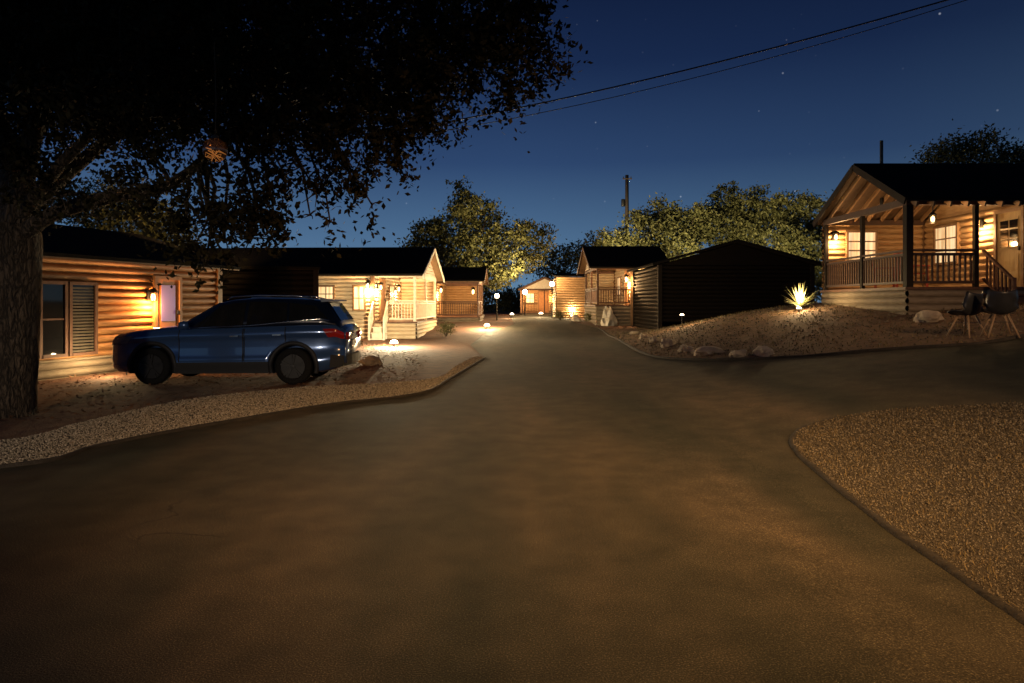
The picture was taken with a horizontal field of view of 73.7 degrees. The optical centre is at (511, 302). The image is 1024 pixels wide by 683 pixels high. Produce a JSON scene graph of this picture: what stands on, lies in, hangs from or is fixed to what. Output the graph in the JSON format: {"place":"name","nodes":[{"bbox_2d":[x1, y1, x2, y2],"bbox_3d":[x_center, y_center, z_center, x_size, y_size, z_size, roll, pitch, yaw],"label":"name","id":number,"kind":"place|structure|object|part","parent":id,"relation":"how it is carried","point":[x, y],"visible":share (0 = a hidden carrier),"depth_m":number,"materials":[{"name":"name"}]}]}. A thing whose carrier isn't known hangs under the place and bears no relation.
{"place":"outdoors","nodes":[
{"label":"outdoors","id":0,"kind":"place"},
{"bbox_2d":[0,305,667,439],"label":"ground","id":1,"kind":"structure","parent":0,"point":[449,352],"depth_m":14.36,"materials":[{"name":"brown gravel"}]},
{"bbox_2d":[50,172,206,245],"bbox_3d":[-13.836,-1.393,24.031,5.985,6.604,4.064,0,0,22],"label":"tree","id":2,"kind":"object","parent":1,"relation":"on","point":[113,224],"visible":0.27,"depth_m":23.22,"materials":[{"name":"green plant"}]},
{"bbox_2d":[38,224,240,380],"bbox_3d":[-12.733,-0.040,15.260,6.860,4.080,11.388,0,0,16],"label":"log cabin","id":3,"kind":"object","parent":1,"relation":"on","point":[99,293],"visible":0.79,"depth_m":16.00,"materials":[{"name":"brown wood"}]},
{"bbox_2d":[39,281,67,358],"bbox_3d":[-9.833,0.350,14.606,0.135,1.640,0.662,0,0,16],"label":"window","id":4,"kind":"structure","parent":3,"relation":"in","point":[53,343],"depth_m":14.62,"materials":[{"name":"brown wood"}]},
{"bbox_2d":[68,282,97,355],"bbox_3d":[-9.629,0.350,15.305,0.135,1.640,0.717,0,0,16],"label":"shutter","id":5,"kind":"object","parent":3,"relation":"in","point":[82,296],"depth_m":15.29,"materials":[{"name":"brown wood"}]},
{"bbox_2d":[151,276,181,327],"bbox_3d":[-8.935,0.275,17.702,0.130,1.930,0.924,0,0,16],"label":"door","id":6,"kind":"structure","parent":3,"relation":"in","point":[167,310],"depth_m":17.66,"materials":[{"name":"brown wood"}]},
{"bbox_2d":[0,344,429,420],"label":"fallen leaves","id":7,"kind":"object","parent":1,"relation":"on","point":[132,404],"visible":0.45,"depth_m":13.47,"materials":[{"name":"brown plant"}]},
{"bbox_2d":[112,295,360,384],"bbox_3d":[-5.728,0.729,14.450,4.835,1.802,2.200,0,0,-1],"label":"parked car","id":8,"kind":"object","parent":1,"relation":"on","point":[293,341],"visible":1,"depth_m":13.58,"materials":[{"name":"blue paint"}]},
{"bbox_3d":[-5.981,0.843,13.543,1.278,0.669,0.090,0,0,-1],"label":"door","id":9,"kind":"part","parent":8,"relation":"part of","materials":[{"name":"blue paint"}]},
{"bbox_3d":[-5.952,0.248,13.708,1.160,0.519,0.200,0,0,-1],"label":"side window","id":10,"kind":"part","parent":8,"relation":"part of","materials":[{"name":"black glass"}]},
{"bbox_3d":[-4.915,0.822,13.552,0.828,0.686,0.087,0,0,-1],"label":"door","id":11,"kind":"part","parent":8,"relation":"part of","materials":[{"name":"blue paint"}]},
{"bbox_3d":[-4.907,0.207,13.723,0.790,0.469,0.204,0,0,-1],"label":"side window","id":12,"kind":"part","parent":8,"relation":"part of","materials":[{"name":"black glass"}]},
{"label":"side window","id":13,"kind":"part","parent":8,"relation":"part of","materials":[{"name":"black glass"}]},
{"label":"rear window","id":14,"kind":"part","parent":8,"relation":"part of","materials":[{"name":"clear glass"}]},
{"bbox_2d":[0,356,483,463],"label":"gravel strip","id":15,"kind":"object","parent":1,"relation":"on","point":[70,437],"visible":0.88,"depth_m":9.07,"materials":[{"name":"beige gravel"}]},
{"bbox_2d":[0,357,485,467],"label":"kerb","id":16,"kind":"structure","parent":1,"relation":"on","point":[38,461],"depth_m":8.71,"materials":[{"name":"grey concrete"}]},
{"bbox_2d":[195,248,320,301],"bbox_3d":[-9.214,0.010,24.866,4.250,3.980,4.680,0,0,-17],"label":"log cabin","id":17,"kind":"object","parent":1,"relation":"on","point":[293,272],"visible":0.17,"depth_m":23.17,"materials":[{"name":"brown wood"}]},
{"bbox_2d":[0,0,592,418],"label":"oak tree","id":18,"kind":"object","parent":1,"relation":"on","point":[131,72],"visible":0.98,"depth_m":8.47,"materials":[{"name":"green plant"}]},
{"bbox_2d":[202,42,227,161],"bbox_3d":[-3.131,-2.126,7.200,0.249,1.275,0.249,0,0,0],"label":"hanging globe","id":19,"kind":"object","parent":18,"relation":"hanging from","point":[214,148],"visible":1,"depth_m":7.13,"materials":[{"name":"orange glass"}]},
{"bbox_2d":[246,247,444,339],"bbox_3d":[-8.677,-0.385,33.522,9.800,4.730,7.435,0,0,2],"label":"log cabin","id":20,"kind":"object","parent":1,"relation":"on","point":[387,292],"visible":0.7,"depth_m":31.23,"materials":[{"name":"brown wood"}]},
{"bbox_2d":[319,285,334,298],"bbox_3d":[-8.325,-0.245,30.573,0.790,1.090,0.135,0,0,2],"label":"window","id":21,"kind":"structure","parent":20,"relation":"in","point":[325,291],"depth_m":30.55,"materials":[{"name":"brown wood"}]},
{"bbox_2d":[352,285,365,310],"bbox_3d":[-6.826,-0.220,30.521,0.590,1.140,0.135,0,0,2],"label":"window","id":22,"kind":"structure","parent":20,"relation":"in","point":[358,291],"depth_m":30.50,"materials":[{"name":"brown wood"}]},
{"bbox_2d":[378,277,385,320],"bbox_3d":[-6.126,-0.190,32.215,0.130,2.040,1.080,0,0,2],"label":"door","id":23,"kind":"structure","parent":20,"relation":"in","point":[382,293],"depth_m":32.17,"materials":[{"name":"brown wood"}]},
{"bbox_2d":[388,285,394,305],"bbox_3d":[-6.052,-0.370,34.263,0.135,1.040,1.140,0,0,2],"label":"window","id":24,"kind":"structure","parent":20,"relation":"in","point":[391,288],"depth_m":34.22,"materials":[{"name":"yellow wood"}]},
{"bbox_2d":[358,355,382,365],"bbox_3d":[-3.692,1.498,17.929,0.633,0.263,0.417,0,0,-33],"label":"boulder","id":25,"kind":"object","parent":1,"relation":"on","point":[370,359],"visible":0.93,"depth_m":17.79,"materials":[{"name":"stone"}]},
{"bbox_2d":[436,321,459,336],"bbox_3d":[-3.021,1.225,31.606,0.907,0.777,1.226,0,0,-43],"label":"shrub","id":26,"kind":"object","parent":1,"relation":"on","point":[444,328],"visible":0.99,"depth_m":31.54,"materials":[{"name":"green plant"}]},
{"bbox_2d":[436,267,487,321],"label":"log cabin","id":27,"kind":"object","parent":1,"relation":"on","point":[459,294],"visible":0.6,"depth_m":42.82,"materials":[{"name":"brown wood"}]},
{"bbox_2d":[439,284,441,315],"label":"door","id":28,"kind":"structure","parent":27,"relation":"in","point":[440,293],"depth_m":42.91,"materials":[{"name":"brown wood"}]},
{"bbox_2d":[394,175,560,290],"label":"tree","id":29,"kind":"object","parent":1,"relation":"on","point":[466,237],"visible":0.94,"depth_m":49.19,"materials":[{"name":"green plant"}]},
{"bbox_2d":[495,294,498,320],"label":"street lamp","id":30,"kind":"object","parent":1,"relation":"on","point":[496,296],"visible":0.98,"depth_m":43.97,"materials":[{"name":"black metal"}]},
{"bbox_2d":[483,284,519,311],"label":"tree","id":31,"kind":"object","parent":1,"relation":"on","point":[492,300],"visible":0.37,"depth_m":83.77,"materials":[{"name":"green plant"}]},
{"bbox_2d":[499,285,523,311],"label":"tree","id":32,"kind":"object","parent":1,"relation":"on","point":[517,304],"visible":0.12,"depth_m":89.81,"materials":[{"name":"green plant"}]},
{"bbox_2d":[523,290,526,315],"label":"street lamp","id":33,"kind":"object","parent":1,"relation":"on","point":[524,292],"visible":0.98,"depth_m":59.91,"materials":[{"name":"white metal"}]},
{"bbox_2d":[518,277,553,314],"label":"log cabin","id":34,"kind":"object","parent":1,"relation":"on","point":[535,299],"visible":0.49,"depth_m":65.88,"materials":[{"name":"brown wood"}]},
{"bbox_2d":[526,293,533,302],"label":"window","id":35,"kind":"structure","parent":34,"relation":"in","point":[530,296],"depth_m":65.92,"materials":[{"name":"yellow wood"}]},
{"bbox_2d":[538,291,548,311],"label":"door","id":36,"kind":"structure","parent":34,"relation":"in","point":[540,293],"depth_m":65.90,"materials":[{"name":"brown wood"}]},
{"bbox_2d":[550,282,553,317],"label":"street lamp","id":37,"kind":"object","parent":1,"relation":"on","point":[551,284],"visible":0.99,"depth_m":48.98,"materials":[{"name":"black metal"}]},
{"bbox_2d":[552,310,565,319],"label":"shrub","id":38,"kind":"object","parent":1,"relation":"on","point":[561,314],"visible":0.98,"depth_m":44.17,"materials":[{"name":"green plant"}]},
{"bbox_2d":[524,231,607,281],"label":"tree","id":39,"kind":"object","parent":1,"relation":"on","point":[555,267],"visible":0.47,"depth_m":77.29,"materials":[{"name":"green plant"}]},
{"bbox_2d":[551,274,584,317],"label":"storage shed","id":40,"kind":"structure","parent":1,"relation":"on","point":[569,294],"depth_m":49.96,"materials":[{"name":"brown wood"}]},
{"bbox_2d":[571,314,580,321],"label":"boulder","id":41,"kind":"object","parent":1,"relation":"on","point":[575,318],"visible":0.89,"depth_m":41.50,"materials":[{"name":"stone"}]},
{"bbox_2d":[565,229,615,268],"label":"tree","id":42,"kind":"object","parent":1,"relation":"on","point":[590,238],"visible":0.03,"depth_m":65.89,"materials":[{"name":"green plant"}]},
{"bbox_2d":[584,312,596,320],"bbox_3d":[4.564,0.788,39.572,1.193,0.746,0.902,0,0,-17],"label":"shrub","id":43,"kind":"object","parent":1,"relation":"on","point":[588,318],"visible":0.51,"depth_m":39.55,"materials":[{"name":"green plant"}]},
{"bbox_2d":[600,306,617,325],"bbox_3d":[5.251,0.700,37.045,0.914,1.255,1.115,0,0,0],"label":"boulder","id":44,"kind":"object","parent":1,"relation":"on","point":[609,318],"visible":0.73,"depth_m":36.74,"materials":[{"name":"stone"}]},
{"bbox_2d":[577,246,669,325],"bbox_3d":[6.380,-0.915,40.000,4.500,4.830,6.867,0,0,0],"label":"log cabin","id":45,"kind":"object","parent":1,"relation":"on","point":[608,278],"visible":0.73,"depth_m":38.52,"materials":[{"name":"brown wood"}]},
{"bbox_2d":[617,276,621,295],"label":"window","id":46,"kind":"structure","parent":45,"relation":"in","point":[619,279],"depth_m":40.76,"materials":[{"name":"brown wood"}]},
{"bbox_2d":[624,269,629,304],"bbox_3d":[6.435,-0.895,38.250,0.130,1.990,1.080,0,0,0],"label":"door","id":47,"kind":"structure","parent":45,"relation":"in","point":[626,284],"depth_m":38.22,"materials":[{"name":"brown wood"}]},
{"bbox_2d":[621,175,631,245],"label":"utility pole","id":48,"kind":"object","parent":1,"relation":"on","point":[625,202],"visible":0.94,"depth_m":51.88,"materials":[{"name":"brown wood"}]},
{"bbox_2d":[590,192,722,260],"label":"tree","id":49,"kind":"object","parent":1,"relation":"on","point":[665,224],"visible":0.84,"depth_m":51.37,"materials":[{"name":"green plant"}]},
{"bbox_2d":[627,239,821,328],"bbox_3d":[10.000,-0.790,33.625,7.560,4.080,6.910,0,0,0],"label":"log cabin","id":50,"kind":"object","parent":1,"relation":"on","point":[733,277],"visible":0.83,"depth_m":30.47,"materials":[{"name":"brown wood"}]},
{"bbox_2d":[684,180,789,247],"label":"tree","id":51,"kind":"object","parent":1,"relation":"on","point":[740,222],"visible":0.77,"depth_m":53.05,"materials":[{"name":"green plant"}]},
{"bbox_2d":[751,188,833,301],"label":"tree","id":52,"kind":"object","parent":1,"relation":"on","point":[791,234],"visible":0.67,"depth_m":51.03,"materials":[{"name":"green plant"}]},
{"bbox_2d":[577,323,1023,360],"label":"kerb","id":53,"kind":"structure","parent":1,"relation":"on","point":[844,352],"depth_m":13.88,"materials":[{"name":"grey concrete"}]},
{"bbox_2d":[582,298,1023,357],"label":"planting mound","id":54,"kind":"object","parent":1,"relation":"on","point":[827,325],"visible":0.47,"depth_m":16.81,"materials":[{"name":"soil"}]},
{"bbox_2d":[638,333,647,338],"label":"border rock","id":55,"kind":"object","parent":54,"relation":"on","point":[642,335],"visible":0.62,"depth_m":23.38,"materials":[{"name":"stone"}]},
{"bbox_2d":[649,337,661,342],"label":"border rock","id":56,"kind":"object","parent":54,"relation":"on","point":[654,339],"visible":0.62,"depth_m":21.15,"materials":[{"name":"stone"}]},
{"bbox_2d":[660,338,675,347],"bbox_3d":[4.479,1.146,19.583,0.442,0.294,0.609,0,0,41],"label":"border rock","id":57,"kind":"object","parent":54,"relation":"on","point":[665,342],"visible":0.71,"depth_m":19.43,"materials":[{"name":"stone"}]},
{"bbox_2d":[677,344,693,351],"bbox_3d":[4.566,1.198,17.901,0.401,0.218,0.536,0,0,-16],"label":"border rock","id":58,"kind":"object","parent":54,"relation":"on","point":[684,348],"visible":0.7,"depth_m":17.78,"materials":[{"name":"stone"}]},
{"bbox_2d":[690,346,724,355],"bbox_3d":[4.800,1.171,16.674,0.880,0.243,0.602,0,0,16],"label":"border rock","id":59,"kind":"object","parent":54,"relation":"on","point":[705,350],"visible":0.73,"depth_m":16.48,"materials":[{"name":"stone"}]},
{"bbox_2d":[728,349,746,357],"bbox_3d":[5.186,1.151,15.522,0.623,0.194,0.489,0,0,-20],"label":"border rock","id":60,"kind":"object","parent":54,"relation":"on","point":[738,353],"visible":0.71,"depth_m":15.36,"materials":[{"name":"stone"}]},
{"bbox_2d":[752,346,774,356],"bbox_3d":[5.570,1.068,15.085,0.402,0.255,0.724,0,0,-8],"label":"border rock","id":61,"kind":"object","parent":54,"relation":"on","point":[763,351],"visible":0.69,"depth_m":14.93,"materials":[{"name":"stone"}]},
{"bbox_2d":[786,282,820,309],"bbox_3d":[8.784,-0.177,20.754,1.344,1.038,1.395,0,0,0],"label":"yucca plant","id":62,"kind":"object","parent":54,"relation":"on","point":[799,300],"visible":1,"depth_m":20.64,"materials":[{"name":"green plant"}]},
{"bbox_2d":[812,140,1023,314],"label":"log cabin","id":63,"kind":"object","parent":54,"relation":"on","point":[958,228],"visible":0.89,"depth_m":18.59,"materials":[{"name":"brown wood"}]},
{"bbox_2d":[845,230,877,261],"bbox_3d":[11.025,-1.795,21.533,0.990,0.990,0.135,0,0,0],"label":"window","id":64,"kind":"structure","parent":63,"relation":"in","point":[852,238],"depth_m":21.52,"materials":[{"name":"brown wood"}]},
{"bbox_2d":[933,222,960,265],"bbox_3d":[12.982,-1.745,20.400,0.135,1.190,1.140,0,0,0],"label":"window","id":65,"kind":"structure","parent":63,"relation":"in","point":[946,236],"depth_m":20.38,"materials":[{"name":"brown wood"}]},
{"bbox_2d":[993,206,1023,286],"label":"door","id":66,"kind":"structure","parent":63,"relation":"in","point":[1008,224],"depth_m":17.76,"materials":[{"name":"brown wood"}]},
{"bbox_2d":[913,310,943,322],"bbox_3d":[9.635,0.320,15.760,0.613,0.310,0.886,0,0,8],"label":"boulder","id":67,"kind":"object","parent":54,"relation":"on","point":[929,316],"visible":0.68,"depth_m":15.51,"materials":[{"name":"stone"}]},
{"bbox_2d":[946,291,986,337],"bbox_3d":[8.697,0.218,13.041,0.511,0.888,0.504,0,0,-20],"label":"shell chair","id":68,"kind":"object","parent":54,"relation":"on","point":[972,304],"visible":0.96,"depth_m":12.86,"materials":[{"name":"black plastic"}]},
{"bbox_2d":[980,289,1020,337],"bbox_3d":[8.935,0.188,12.501,0.511,0.888,0.504,0,0,20],"label":"shell chair","id":69,"kind":"object","parent":54,"relation":"on","point":[1000,303],"visible":0.99,"depth_m":12.34,"materials":[{"name":"black plastic"}]},
{"bbox_2d":[789,402,1023,624],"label":"kerb","id":70,"kind":"structure","parent":1,"relation":"on","point":[1016,613],"depth_m":4.46,"materials":[{"name":"grey concrete"}]},
{"bbox_2d":[792,402,1023,611],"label":"gravel island","id":71,"kind":"structure","parent":1,"relation":"on","point":[1015,576],"depth_m":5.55,"materials":[{"name":"brown gravel"}]},
{"bbox_2d":[904,118,1023,162],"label":"tree","id":72,"kind":"object","parent":1,"relation":"on","point":[953,152],"visible":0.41,"depth_m":33.59,"materials":[{"name":"green plant"}]},
{"bbox_2d":[0,314,1023,682],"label":"road","id":73,"kind":"structure","parent":0,"point":[542,500],"depth_m":4.56,"materials":[{"name":"grey asphalt"}]},
{"bbox_2d":[4,0,1023,304],"label":"sky","id":74,"kind":"structure","parent":0,"point":[799,120],"materials":[{"name":"blue"}]},
{"bbox_2d":[311,0,947,144],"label":"power line","id":75,"kind":"object","parent":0,"point":[721,60],"visible":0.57,"depth_m":13.89,"materials":[{"name":"black metal"}]},
{"bbox_2d":[387,0,965,139],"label":"power line","id":76,"kind":"object","parent":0,"point":[731,68],"visible":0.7,"depth_m":13.93,"materials":[{"name":"black metal"}]},
{"bbox_2d":[870,256,894,287],"bbox_3d":[11.044,-0.901,20.332,0.690,1.003,0.660,0,0,30],"label":"porch chair","id":77,"kind":"object","parent":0,"point":[875,286],"visible":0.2,"depth_m":20.17,"materials":[{"name":"red paint"}]},
{"bbox_2d":[893,252,929,286],"bbox_3d":[11.136,-0.901,19.089,0.690,1.003,0.660,0,0,-10],"label":"porch chair","id":78,"kind":"object","parent":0,"point":[926,285],"visible":0.2,"depth_m":18.88,"materials":[{"name":"red paint"}]}
]}

